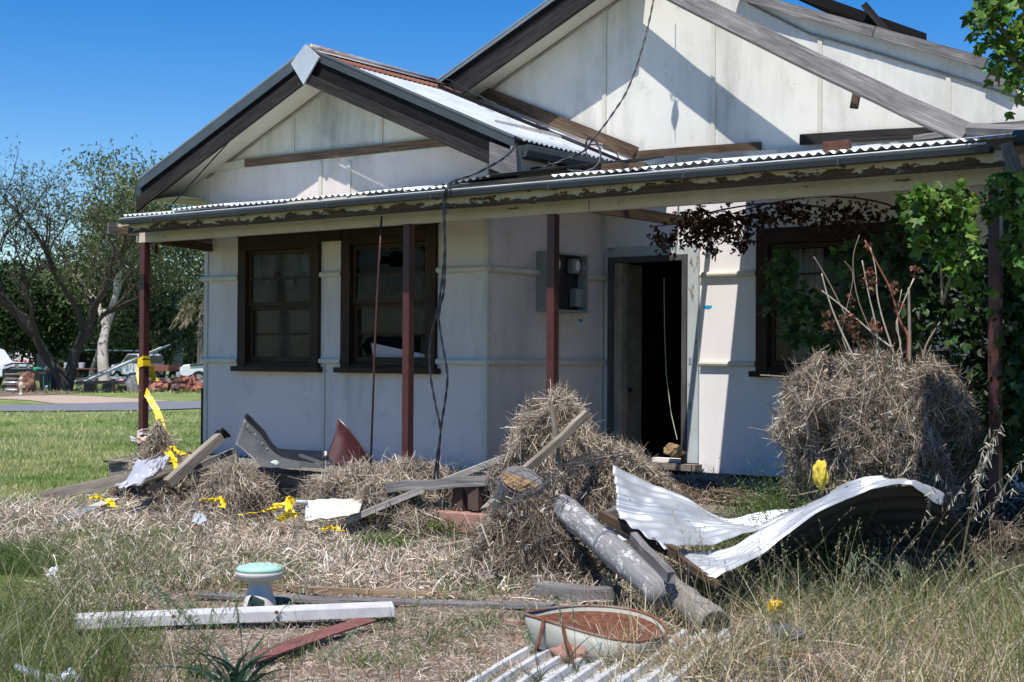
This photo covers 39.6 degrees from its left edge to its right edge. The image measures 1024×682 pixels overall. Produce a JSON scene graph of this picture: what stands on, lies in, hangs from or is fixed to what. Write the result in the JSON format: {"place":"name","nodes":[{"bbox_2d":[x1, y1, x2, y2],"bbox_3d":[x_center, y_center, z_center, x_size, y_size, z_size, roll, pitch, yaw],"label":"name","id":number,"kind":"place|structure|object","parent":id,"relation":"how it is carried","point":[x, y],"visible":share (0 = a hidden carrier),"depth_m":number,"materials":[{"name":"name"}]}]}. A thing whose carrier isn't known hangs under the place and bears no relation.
{"place":"outdoors","nodes":[
{"label":"outdoors","id":0,"kind":"place"},
{"bbox_2d":[0,395,165,402],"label":"dirt path","id":1,"kind":"structure","parent":0,"point":[67,399],"depth_m":48.32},
{"bbox_2d":[0,401,200,410],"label":"road","id":2,"kind":"structure","parent":0,"point":[118,406],"depth_m":41.17,"materials":[{"name":"asphalt"}]},
{"bbox_2d":[0,362,1023,681],"bbox_3d":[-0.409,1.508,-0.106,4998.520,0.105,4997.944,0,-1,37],"label":"ground","id":3,"kind":"structure","parent":0,"point":[188,396],"depth_m":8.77,"materials":[{"name":"plant"}]},
{"bbox_2d":[0,349,36,385],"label":"four wheel drive","id":4,"kind":"structure","parent":3,"relation":"on","point":[8,364],"depth_m":65.12,"materials":[{"name":"white paint"}]},
{"bbox_2d":[16,371,35,391],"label":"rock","id":5,"kind":"object","parent":3,"relation":"on","point":[29,381],"visible":0.66,"depth_m":57.24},
{"bbox_2d":[0,389,77,395],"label":"dirt patch","id":6,"kind":"object","parent":3,"relation":"on","point":[3,393],"visible":0.56,"depth_m":55.33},
{"bbox_2d":[4,373,22,391],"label":"ringed barrel","id":7,"kind":"object","parent":6,"relation":"on","point":[11,380],"visible":0.54,"depth_m":57.62,"materials":[{"name":"silver metal"}]},
{"bbox_2d":[38,372,56,390],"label":"green wheelbarrow","id":8,"kind":"object","parent":6,"relation":"on","point":[47,380],"visible":0.89,"depth_m":59.88,"materials":[{"name":"black plastic"}]},
{"bbox_2d":[0,134,194,390],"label":"shade tree","id":9,"kind":"object","parent":6,"relation":"on","point":[62,377],"visible":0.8,"depth_m":59.18,"materials":[{"name":"green plant"}]},
{"bbox_2d":[0,242,111,361],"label":"tree","id":10,"kind":"object","parent":3,"relation":"on","point":[50,316],"visible":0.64,"depth_m":86.37,"materials":[{"name":"green plant"}]},
{"bbox_2d":[0,240,115,366],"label":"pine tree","id":11,"kind":"object","parent":3,"relation":"on","point":[33,358],"visible":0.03,"depth_m":96.21,"materials":[{"name":"green plant"}]},
{"bbox_2d":[6,135,189,380],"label":"gum tree","id":12,"kind":"object","parent":3,"relation":"on","point":[102,355],"visible":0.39,"depth_m":78.70,"materials":[{"name":"green plant"}]},
{"bbox_2d":[76,380,122,392],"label":"picnic table","id":13,"kind":"object","parent":3,"relation":"on","point":[109,386],"visible":0.9,"depth_m":57.73,"materials":[{"name":"black"}]},
{"bbox_2d":[0,377,199,393],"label":"verge grass","id":14,"kind":"structure","parent":3,"relation":"on","point":[3,388],"depth_m":58.69,"materials":[{"name":"green plant"}]},
{"bbox_2d":[0,408,200,578],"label":"lawn grass","id":15,"kind":"structure","parent":3,"relation":"on","point":[47,474],"depth_m":22.23,"materials":[{"name":"green plant"}]},
{"bbox_2d":[67,349,153,377],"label":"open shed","id":16,"kind":"structure","parent":3,"relation":"on","point":[84,373],"depth_m":95.99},
{"bbox_2d":[54,266,167,363],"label":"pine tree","id":17,"kind":"object","parent":3,"relation":"on","point":[117,347],"visible":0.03,"depth_m":107.27,"materials":[{"name":"green plant"}]},
{"bbox_2d":[39,226,192,375],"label":"thin gum","id":18,"kind":"object","parent":3,"relation":"on","point":[93,365],"visible":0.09,"depth_m":83.75,"materials":[{"name":"green plant"}]},
{"bbox_2d":[70,263,203,379],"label":"tree","id":19,"kind":"object","parent":3,"relation":"on","point":[161,321],"visible":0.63,"depth_m":82.22,"materials":[{"name":"green plant"}]},
{"bbox_2d":[82,408,194,511],"bbox_3d":[-3.638,1.256,14.544,1.892,1.139,1.799,0,-1,37],"label":"debris heap","id":20,"kind":"object","parent":3,"relation":"on","point":[156,444],"visible":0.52,"depth_m":14.30,"materials":[{"name":"plant"}]},
{"bbox_2d":[40,451,238,500],"bbox_3d":[-3.725,1.349,14.134,2.159,0.568,0.050,0,-1,13],"label":"plank","id":21,"kind":"object","parent":3,"relation":"on","point":[91,486],"visible":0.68,"depth_m":14.21,"materials":[{"name":"wood"}]},
{"bbox_2d":[116,455,171,487],"bbox_3d":[-3.413,1.214,13.258,0.413,0.267,0.673,0,-1,3],"label":"plastic sheet","id":22,"kind":"object","parent":21,"relation":"on","point":[142,471],"visible":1,"depth_m":13.11,"materials":[{"name":"grey"}]},
{"bbox_2d":[111,354,182,379],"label":"utility truck","id":23,"kind":"object","parent":3,"relation":"on","point":[157,364],"visible":0.47,"depth_m":79.59,"materials":[{"name":"white paint"}]},
{"bbox_2d":[0,505,331,681],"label":"tall grass","id":24,"kind":"structure","parent":3,"relation":"on","point":[53,626],"depth_m":7.24,"materials":[{"name":"green plant"}]},
{"bbox_2d":[135,202,203,379],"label":"gum tree","id":25,"kind":"object","parent":3,"relation":"on","point":[192,262],"visible":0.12,"depth_m":86.60,"materials":[{"name":"green plant"}]},
{"bbox_2d":[168,289,203,362],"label":"tree","id":26,"kind":"object","parent":3,"relation":"on","point":[194,300],"visible":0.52,"depth_m":73.75,"materials":[{"name":"green plant"}]},
{"bbox_2d":[95,594,283,680],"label":"leafy weed","id":27,"kind":"object","parent":3,"relation":"on","point":[197,674],"visible":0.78,"depth_m":6.61,"materials":[{"name":"green plant"}]},
{"bbox_2d":[176,363,202,377],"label":"four wheel drive","id":28,"kind":"structure","parent":3,"relation":"on","point":[190,369],"depth_m":72.81,"materials":[{"name":"white paint"}]},
{"bbox_2d":[144,451,295,531],"bbox_3d":[-2.581,1.485,13.268,1.884,0.950,1.616,0,-1,37],"label":"debris heap","id":29,"kind":"object","parent":3,"relation":"on","point":[244,488],"visible":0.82,"depth_m":13.01,"materials":[{"name":"plant"}]},
{"bbox_2d":[147,448,236,490],"bbox_3d":[-3.023,1.215,13.486,0.858,0.380,0.052,1,-1,-29],"label":"plank","id":30,"kind":"object","parent":29,"relation":"on","point":[161,483],"visible":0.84,"depth_m":13.52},
{"bbox_2d":[163,427,230,487],"bbox_3d":[-2.944,1.084,13.313,0.683,0.537,0.105,1,-1,-44],"label":"charred post","id":31,"kind":"object","parent":29,"relation":"on","point":[186,466],"visible":1,"depth_m":13.27,"materials":[{"name":"wood"}]},
{"bbox_2d":[235,414,368,468],"bbox_3d":[-2.000,0.943,13.293,1.616,0.490,0.503,0,-1,37],"label":"metal sheet","id":32,"kind":"object","parent":29,"relation":"on","point":[253,437],"visible":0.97,"depth_m":13.38,"materials":[{"name":"grey metal"}]},
{"bbox_2d":[129,576,310,681],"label":"spiky plant","id":33,"kind":"object","parent":3,"relation":"on","point":[236,675],"visible":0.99,"depth_m":6.27,"materials":[{"name":"green plant"}]},
{"bbox_2d":[74,601,393,628],"bbox_3d":[-1.549,1.549,8.038,1.767,0.080,0.133,1,-1,-13],"label":"white box gutter","id":34,"kind":"object","parent":3,"relation":"on","point":[322,611],"visible":0.66,"depth_m":8.05,"materials":[{"name":"metal"}]},
{"bbox_2d":[236,562,282,606],"bbox_3d":[-1.511,1.477,8.543,0.279,0.276,0.278,0,-1,37],"label":"mushroom stool","id":35,"kind":"object","parent":3,"relation":"on","point":[259,576],"visible":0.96,"depth_m":8.47,"materials":[{"name":"white plastic"}]},
{"bbox_2d":[192,581,460,597],"bbox_3d":[-1.210,1.575,9.026,1.854,0.057,0.033,0,-1,15],"label":"plank","id":36,"kind":"object","parent":3,"relation":"on","point":[387,592],"visible":0.65,"depth_m":8.95,"materials":[{"name":"wood"}]},
{"bbox_2d":[231,445,474,544],"bbox_3d":[-1.035,1.422,12.383,3.592,1.065,2.197,0,-1,37],"label":"debris heap","id":37,"kind":"object","parent":3,"relation":"on","point":[363,481],"visible":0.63,"depth_m":12.04,"materials":[{"name":"plant"}]},
{"bbox_2d":[305,498,362,520],"bbox_3d":[-1.486,1.401,11.782,0.482,0.165,0.304,0,-1,0],"label":"plastic tray","id":38,"kind":"object","parent":37,"relation":"on","point":[326,508],"visible":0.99,"depth_m":11.78,"materials":[{"name":"plastic"}]},
{"bbox_2d":[370,216,382,467],"bbox_3d":[-1.193,0.005,12.431,0.050,2.196,0.119,0,-1,37],"label":"steel rod","id":39,"kind":"object","parent":37,"relation":"on","point":[375,333],"visible":1,"depth_m":12.43,"materials":[{"name":"paint"}]},
{"bbox_2d":[345,454,504,523],"bbox_3d":[-0.684,1.210,11.760,1.384,0.602,0.065,0,-1,-2],"label":"plank","id":40,"kind":"object","parent":37,"relation":"on","point":[399,498],"visible":0.69,"depth_m":11.73,"materials":[{"name":"wood"}]},
{"bbox_2d":[384,474,499,492],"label":"plank","id":41,"kind":"object","parent":37,"relation":"on","point":[438,484],"visible":0.66,"depth_m":11.67,"materials":[{"name":"wood"}]},
{"bbox_2d":[102,505,633,594],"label":"thin grass","id":42,"kind":"structure","parent":3,"relation":"on","point":[348,585],"depth_m":9.88,"materials":[{"name":"beige plant"}]},
{"bbox_2d":[194,591,556,608],"bbox_3d":[-0.855,1.584,8.679,2.264,0.039,0.126,0,-1,10],"label":"plank","id":43,"kind":"object","parent":3,"relation":"on","point":[424,602],"visible":0.69,"depth_m":8.64,"materials":[{"name":"wood"}]},
{"bbox_2d":[347,530,413,551],"bbox_3d":[-0.967,1.577,11.122,0.686,0.192,0.498,0,-1,37],"label":"weed patch","id":44,"kind":"object","parent":3,"relation":"on","point":[383,538],"visible":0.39,"depth_m":11.13,"materials":[{"name":"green plant"}]},
{"bbox_2d":[366,502,471,543],"bbox_3d":[-0.652,1.511,11.837,1.394,0.362,0.796,0,-1,37],"label":"weed patch","id":45,"kind":"object","parent":3,"relation":"on","point":[436,526],"visible":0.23,"depth_m":11.58,"materials":[{"name":"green plant"}]},
{"bbox_2d":[138,579,752,681],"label":"soil weeds","id":46,"kind":"object","parent":3,"relation":"on","point":[430,640],"visible":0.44,"depth_m":7.34,"materials":[{"name":"beige plant"}]},
{"bbox_2d":[405,482,614,590],"bbox_3d":[0.026,1.411,9.763,1.713,0.908,1.537,0,-1,37],"label":"debris heap","id":47,"kind":"object","parent":3,"relation":"on","point":[532,533],"visible":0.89,"depth_m":9.46,"materials":[{"name":"plant"}]},
{"bbox_2d":[490,466,541,513],"bbox_3d":[0.014,1.153,10.066,0.300,0.538,0.529,1,-1,-21],"label":"cut log","id":48,"kind":"object","parent":47,"relation":"on","point":[524,473],"visible":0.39,"depth_m":9.94,"materials":[{"name":"grey wood"}]},
{"bbox_2d":[476,462,595,511],"bbox_3d":[0.151,0.975,9.633,0.672,0.339,0.801,1,-1,-30],"label":"wire tangle","id":49,"kind":"object","parent":47,"relation":"on","point":[535,490],"visible":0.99,"depth_m":9.50,"materials":[{"name":"metal"}]},
{"bbox_2d":[550,494,676,609],"bbox_3d":[0.599,1.292,8.934,0.192,0.515,1.723,1,-1,-18],"label":"log","id":50,"kind":"object","parent":47,"relation":"on","point":[617,555],"visible":0.97,"depth_m":8.71,"materials":[{"name":"paint"}]},
{"bbox_2d":[629,532,675,583],"bbox_3d":[0.832,1.286,8.486,0.052,0.183,0.935,0,-1,-9],"label":"plank","id":51,"kind":"object","parent":50,"relation":"on","point":[657,563],"visible":0.98,"depth_m":8.38,"materials":[{"name":"wood"}]},
{"bbox_2d":[0,481,1022,613],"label":"dry straw","id":52,"kind":"object","parent":3,"relation":"on","point":[317,554],"visible":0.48,"depth_m":10.28,"materials":[{"name":"plant"}]},
{"bbox_2d":[238,496,308,520],"bbox_3d":[-1.968,1.401,11.937,0.755,0.196,0.257,0,-1,37],"label":"barrier tape","id":53,"kind":"object","parent":52,"relation":"on","point":[289,511],"visible":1,"depth_m":11.91,"materials":[{"name":"yellow plastic"}]},
{"bbox_2d":[433,377,629,544],"bbox_3d":[0.322,1.119,11.556,2.123,1.694,2.009,0,-1,-4],"label":"debris heap","id":54,"kind":"object","parent":3,"relation":"on","point":[531,434],"visible":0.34,"depth_m":11.31,"materials":[{"name":"plant"}]},
{"bbox_2d":[434,509,486,533],"bbox_3d":[-0.272,1.480,11.636,0.679,0.163,0.320,0,-1,31],"label":"brick step","id":55,"kind":"object","parent":54,"relation":"on","point":[458,516],"visible":0.34,"depth_m":11.55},
{"bbox_2d":[452,487,468,510],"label":"brick pier","id":56,"kind":"structure","parent":55,"relation":"on","point":[459,497],"depth_m":11.69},
{"bbox_2d":[468,486,486,510],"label":"brick pier","id":57,"kind":"structure","parent":55,"relation":"on","point":[476,497],"depth_m":11.59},
{"bbox_2d":[480,410,590,514],"bbox_3d":[0.187,0.902,10.712,1.051,0.750,0.068,1,-1,-39],"label":"plank","id":58,"kind":"object","parent":54,"relation":"on","point":[559,440],"visible":0.73,"depth_m":10.79,"materials":[{"name":"wood"}]},
{"bbox_2d":[551,449,637,470],"bbox_3d":[0.598,0.907,10.813,0.644,0.168,0.756,1,-1,-15],"label":"wire tangle","id":59,"kind":"object","parent":54,"relation":"on","point":[587,460],"visible":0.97,"depth_m":10.67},
{"bbox_2d":[103,0,1023,548],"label":"derelict house","id":60,"kind":"structure","parent":3,"relation":"on","point":[299,174],"depth_m":14.03,"materials":[{"name":"paint"}]},
{"bbox_2d":[136,356,174,461],"bbox_3d":[-3.652,0.682,14.570,0.231,1.060,0.958,1,-1,-27],"label":"barrier tape","id":61,"kind":"object","parent":60,"relation":"attached to","point":[147,395],"visible":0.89,"depth_m":14.81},
{"bbox_2d":[230,232,322,371],"bbox_3d":[-2.436,-0.397,15.015,1.314,1.440,0.235,0,-1,37],"label":"window","id":62,"kind":"structure","parent":60,"relation":"in","point":[273,255],"depth_m":15.08,"materials":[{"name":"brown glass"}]},
{"bbox_2d":[333,224,440,373],"bbox_3d":[-1.222,-0.401,14.037,1.345,1.440,0.155,0,-1,37],"label":"window","id":63,"kind":"structure","parent":60,"relation":"in","point":[352,241],"depth_m":14.13,"materials":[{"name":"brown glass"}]},
{"bbox_2d":[371,343,424,363],"bbox_3d":[-1.107,0.153,14.160,0.803,0.272,0.015,0,-1,37],"label":"leaning panel","id":64,"kind":"object","parent":60,"relation":"on","point":[384,351],"visible":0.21,"depth_m":14.25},
{"bbox_2d":[436,178,456,492],"bbox_3d":[-0.515,-0.055,11.837,0.118,2.636,0.230,0,-1,37],"label":"loose cable","id":65,"kind":"object","parent":60,"relation":"hanging from","point":[439,323],"visible":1,"depth_m":11.76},
{"bbox_2d":[428,143,517,479],"bbox_3d":[-0.240,-0.258,12.121,1.026,2.999,0.269,1,-1,-44],"label":"loose cable","id":66,"kind":"object","parent":60,"relation":"hanging from","point":[442,273],"visible":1,"depth_m":11.81,"materials":[{"name":"rubber"}]},
{"bbox_2d":[444,78,619,159],"bbox_3d":[0.060,-2.279,14.238,0.153,1.331,3.461,1,-1,-31],"label":"loose cable","id":67,"kind":"object","parent":60,"relation":"on","point":[534,121],"visible":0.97,"depth_m":13.99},
{"bbox_2d":[530,0,654,169],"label":"loose cable","id":68,"kind":"object","parent":60,"relation":"hanging from","point":[605,123],"visible":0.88,"depth_m":13.23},
{"bbox_2d":[606,244,701,470],"bbox_3d":[1.531,0.162,14.626,1.164,2.254,0.600,0,-1,37],"label":"doorway","id":69,"kind":"structure","parent":60,"relation":"in","point":[624,302],"depth_m":14.73,"materials":[{"name":"paint"}]},
{"bbox_2d":[663,443,685,457],"bbox_3d":[1.619,1.095,14.219,0.256,0.148,0.128,0,-1,37],"label":"sack","id":70,"kind":"object","parent":60,"relation":"on","point":[673,450],"visible":1,"depth_m":14.17,"materials":[{"name":"fabric"}]},
{"bbox_2d":[660,461,791,514],"bbox_3d":[1.545,1.261,12.049,4.051,0.501,2.896,0,-1,37],"label":"debris heap","id":71,"kind":"object","parent":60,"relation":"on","point":[697,488],"visible":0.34,"depth_m":11.69,"materials":[{"name":"plant"}]},
{"bbox_2d":[646,195,892,261],"bbox_3d":[2.130,-0.879,11.335,2.145,0.623,0.462,0,-1,-1],"label":"dead branch","id":72,"kind":"object","parent":60,"relation":"attached to","point":[721,222],"visible":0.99,"depth_m":11.30,"materials":[{"name":"brown plant"}]},
{"bbox_2d":[756,238,888,360],"bbox_3d":[2.417,-0.207,11.135,1.074,1.203,0.625,0,-1,37],"label":"window creeper","id":73,"kind":"object","parent":60,"relation":"hanging from","point":[786,293],"depth_m":11.13,"materials":[{"name":"green plant"}]},
{"bbox_2d":[749,222,922,376],"bbox_3d":[3.057,-0.370,13.307,1.744,1.432,0.255,0,-1,37],"label":"window","id":74,"kind":"structure","parent":60,"relation":"in","point":[766,363],"depth_m":13.62,"materials":[{"name":"brown wood"}]},
{"bbox_2d":[822,140,851,155],"bbox_3d":[2.257,-1.340,9.868,0.194,0.091,0.103,0,-1,24],"label":"brick","id":75,"kind":"object","parent":60,"relation":"on","point":[836,146],"visible":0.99,"depth_m":9.83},
{"bbox_2d":[894,178,999,325],"bbox_3d":[2.685,-0.547,8.788,0.500,0.908,0.812,0,-1,37],"label":"veranda creeper","id":76,"kind":"object","parent":60,"relation":"hanging from","point":[946,211],"visible":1,"depth_m":8.70,"materials":[{"name":"green plant"}]},
{"bbox_2d":[974,165,1023,300],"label":"veranda creeper","id":77,"kind":"object","parent":60,"relation":"hanging from","point":[1013,191],"visible":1,"depth_m":8.60,"materials":[{"name":"green plant"}]},
{"bbox_2d":[104,576,1023,681],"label":"ground litter","id":78,"kind":"object","parent":3,"relation":"on","point":[330,670],"visible":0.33,"depth_m":7.34,"materials":[{"name":"plant"}]},
{"bbox_2d":[237,618,377,662],"bbox_3d":[-1.051,1.564,7.469,0.131,0.038,1.101,0,-1,27],"label":"plank","id":79,"kind":"object","parent":78,"relation":"on","point":[323,633],"visible":0.83,"depth_m":7.45,"materials":[{"name":"red paint"}]},
{"bbox_2d":[530,581,620,602],"bbox_3d":[0.392,1.565,8.878,0.553,0.094,0.170,0,-1,25],"label":"sleeper","id":80,"kind":"object","parent":3,"relation":"on","point":[555,587],"visible":0.83,"depth_m":8.82,"materials":[{"name":"wood"}]},
{"bbox_2d":[556,591,619,672],"bbox_3d":[0.351,1.377,6.816,0.401,0.418,0.294,1,-1,-18],"label":"oat stalk","id":81,"kind":"object","parent":3,"relation":"on","point":[572,615],"visible":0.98,"depth_m":6.67,"materials":[{"name":"beige plant"}]},
{"bbox_2d":[467,629,732,681],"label":"ribbed sheet","id":82,"kind":"object","parent":3,"relation":"on","point":[582,675],"visible":0.42,"depth_m":6.67,"materials":[{"name":"white metal"}]},
{"bbox_2d":[492,624,573,681],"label":"dark weed","id":83,"kind":"object","parent":82,"relation":"on","point":[530,647],"visible":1,"depth_m":6.40,"materials":[{"name":"green plant"}]},
{"bbox_2d":[550,642,585,660],"bbox_3d":[0.278,1.523,6.953,0.195,0.104,0.134,0,-1,37],"label":"broken brick","id":84,"kind":"object","parent":82,"relation":"on","point":[560,649],"visible":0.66,"depth_m":6.91,"materials":[{"name":"brick"}]},
{"bbox_2d":[523,604,667,667],"bbox_3d":[0.394,1.486,7.212,0.683,0.201,0.958,0,-1,37],"label":"wheelbarrow tray","id":85,"kind":"object","parent":82,"relation":"on","point":[547,631],"visible":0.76,"depth_m":7.24,"materials":[{"name":"paint"}]},
{"bbox_2d":[567,432,701,549],"bbox_3d":[0.797,1.274,11.502,1.886,1.129,1.566,0,-1,37],"label":"debris heap","id":86,"kind":"object","parent":3,"relation":"on","point":[641,468],"visible":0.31,"depth_m":11.22,"materials":[{"name":"plant"}]},
{"bbox_2d":[667,576,729,633],"bbox_3d":[0.993,1.502,8.154,0.197,0.301,0.820,1,-1,-17],"label":"rough log","id":87,"kind":"object","parent":3,"relation":"on","point":[694,602],"visible":0.42,"depth_m":7.90,"materials":[{"name":"wood"}]},
{"bbox_2d":[667,635,822,660],"bbox_3d":[1.136,1.562,7.253,0.914,0.063,0.036,0,-1,27],"label":"angle iron","id":88,"kind":"object","parent":3,"relation":"on","point":[806,654],"visible":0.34,"depth_m":7.14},
{"bbox_2d":[707,486,789,536],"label":"weed clump","id":89,"kind":"object","parent":3,"relation":"on","point":[728,512],"visible":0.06,"depth_m":10.78,"materials":[{"name":"green plant"}]},
{"bbox_2d":[686,657,832,681],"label":"wire tangle","id":90,"kind":"object","parent":3,"relation":"on","point":[765,674],"visible":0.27,"depth_m":6.68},
{"bbox_2d":[720,454,818,540],"bbox_3d":[2.022,1.156,9.959,1.151,0.712,1.029,0,-1,37],"label":"weed clump","id":91,"kind":"object","parent":3,"relation":"on","point":[777,499],"visible":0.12,"depth_m":10.01,"materials":[{"name":"green plant"}]},
{"bbox_2d":[566,534,1023,681],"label":"dry tangle","id":92,"kind":"object","parent":3,"relation":"on","point":[689,657],"visible":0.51,"depth_m":6.96,"materials":[{"name":"plant"}]},
{"bbox_2d":[574,486,1023,681],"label":"grass stalks","id":93,"kind":"object","parent":3,"relation":"on","point":[856,618],"depth_m":6.87,"materials":[{"name":"beige plant"}]},
{"bbox_2d":[720,448,907,592],"bbox_3d":[1.972,1.160,9.391,1.258,0.982,1.067,0,-1,37],"label":"weed clump","id":94,"kind":"object","parent":3,"relation":"on","point":[825,559],"visible":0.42,"depth_m":9.21,"materials":[{"name":"green plant"}]},
{"bbox_2d":[658,496,1023,681],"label":"tall grass","id":95,"kind":"structure","parent":3,"relation":"on","point":[977,596],"depth_m":7.73,"materials":[{"name":"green plant"}]},
{"bbox_2d":[712,334,1005,602],"bbox_3d":[2.593,0.920,9.962,2.614,1.972,2.516,0,-1,37],"label":"debris mound","id":96,"kind":"object","parent":3,"relation":"on","point":[902,415],"visible":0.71,"depth_m":9.47,"materials":[{"name":"plant"}]},
{"bbox_2d":[814,235,939,364],"bbox_3d":[2.464,-0.277,9.599,0.858,0.881,0.188,0,-1,3],"label":"withered shrub","id":97,"kind":"object","parent":96,"relation":"on","point":[852,325],"visible":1,"depth_m":9.60,"materials":[{"name":"red plant"}]},
{"bbox_2d":[743,486,979,585],"bbox_3d":[2.218,1.261,9.133,1.678,0.719,0.716,0,-1,-3],"label":"corrugated sheet","id":98,"kind":"object","parent":3,"relation":"on","point":[905,506],"visible":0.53,"depth_m":9.13,"materials":[{"name":"metal"}]},
{"bbox_2d":[681,476,944,577],"bbox_3d":[1.855,1.135,8.810,1.703,0.599,0.604,0,-1,-6],"label":"corrugated sheet","id":99,"kind":"object","parent":98,"relation":"on","point":[741,551],"visible":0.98,"depth_m":8.73,"materials":[{"name":"metal"}]},
{"bbox_2d":[677,555,720,588],"bbox_3d":[1.121,1.386,8.583,0.036,0.155,0.462,1,-1,-25],"label":"timber","id":100,"kind":"object","parent":99,"relation":"on","point":[694,569],"visible":0.91,"depth_m":8.56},
{"bbox_2d":[598,511,681,560],"bbox_3d":[0.816,1.245,9.134,0.051,0.216,0.932,1,-1,-28],"label":"timber","id":101,"kind":"object","parent":100,"relation":"on","point":[615,523],"visible":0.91,"depth_m":9.19,"materials":[{"name":"wood"}]},
{"bbox_2d":[612,464,883,549],"bbox_3d":[1.540,1.069,9.273,1.719,0.460,0.961,0,-1,0],"label":"corrugated sheet","id":102,"kind":"object","parent":101,"relation":"on","point":[650,516],"visible":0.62,"depth_m":9.33,"materials":[{"name":"metal"}]},
{"bbox_2d":[812,460,828,489],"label":"flower","id":103,"kind":"object","parent":102,"relation":"on","point":[819,472],"visible":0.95,"depth_m":9.32,"materials":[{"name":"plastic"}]},
{"bbox_2d":[790,459,1021,603],"bbox_3d":[2.407,1.140,8.720,1.172,0.971,0.998,1,-1,-30],"label":"oat stalk","id":104,"kind":"object","parent":3,"relation":"on","point":[961,492],"visible":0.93,"depth_m":8.61,"materials":[{"name":"beige plant"}]},
{"bbox_2d":[860,421,1023,608],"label":"oat stalk","id":105,"kind":"object","parent":3,"relation":"on","point":[978,483],"visible":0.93,"depth_m":8.62,"materials":[{"name":"beige plant"}]},
{"bbox_2d":[860,188,1023,494],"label":"shaded bush","id":106,"kind":"object","parent":3,"relation":"on","point":[925,290],"visible":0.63,"depth_m":9.72,"materials":[{"name":"green plant"}]},
{"bbox_2d":[875,481,1023,596],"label":"debris heap","id":107,"kind":"object","parent":3,"relation":"on","point":[1012,507],"visible":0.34,"depth_m":9.35,"materials":[{"name":"plant"}]},
{"bbox_2d":[959,0,1023,120],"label":"leafy tree","id":108,"kind":"object","parent":3,"relation":"on","point":[991,18],"visible":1,"depth_m":8.12,"materials":[{"name":"green plant"}]},
{"bbox_2d":[0,0,1023,294],"label":"sky","id":109,"kind":"structure","parent":0,"point":[74,73],"materials":[{"name":"blue"}]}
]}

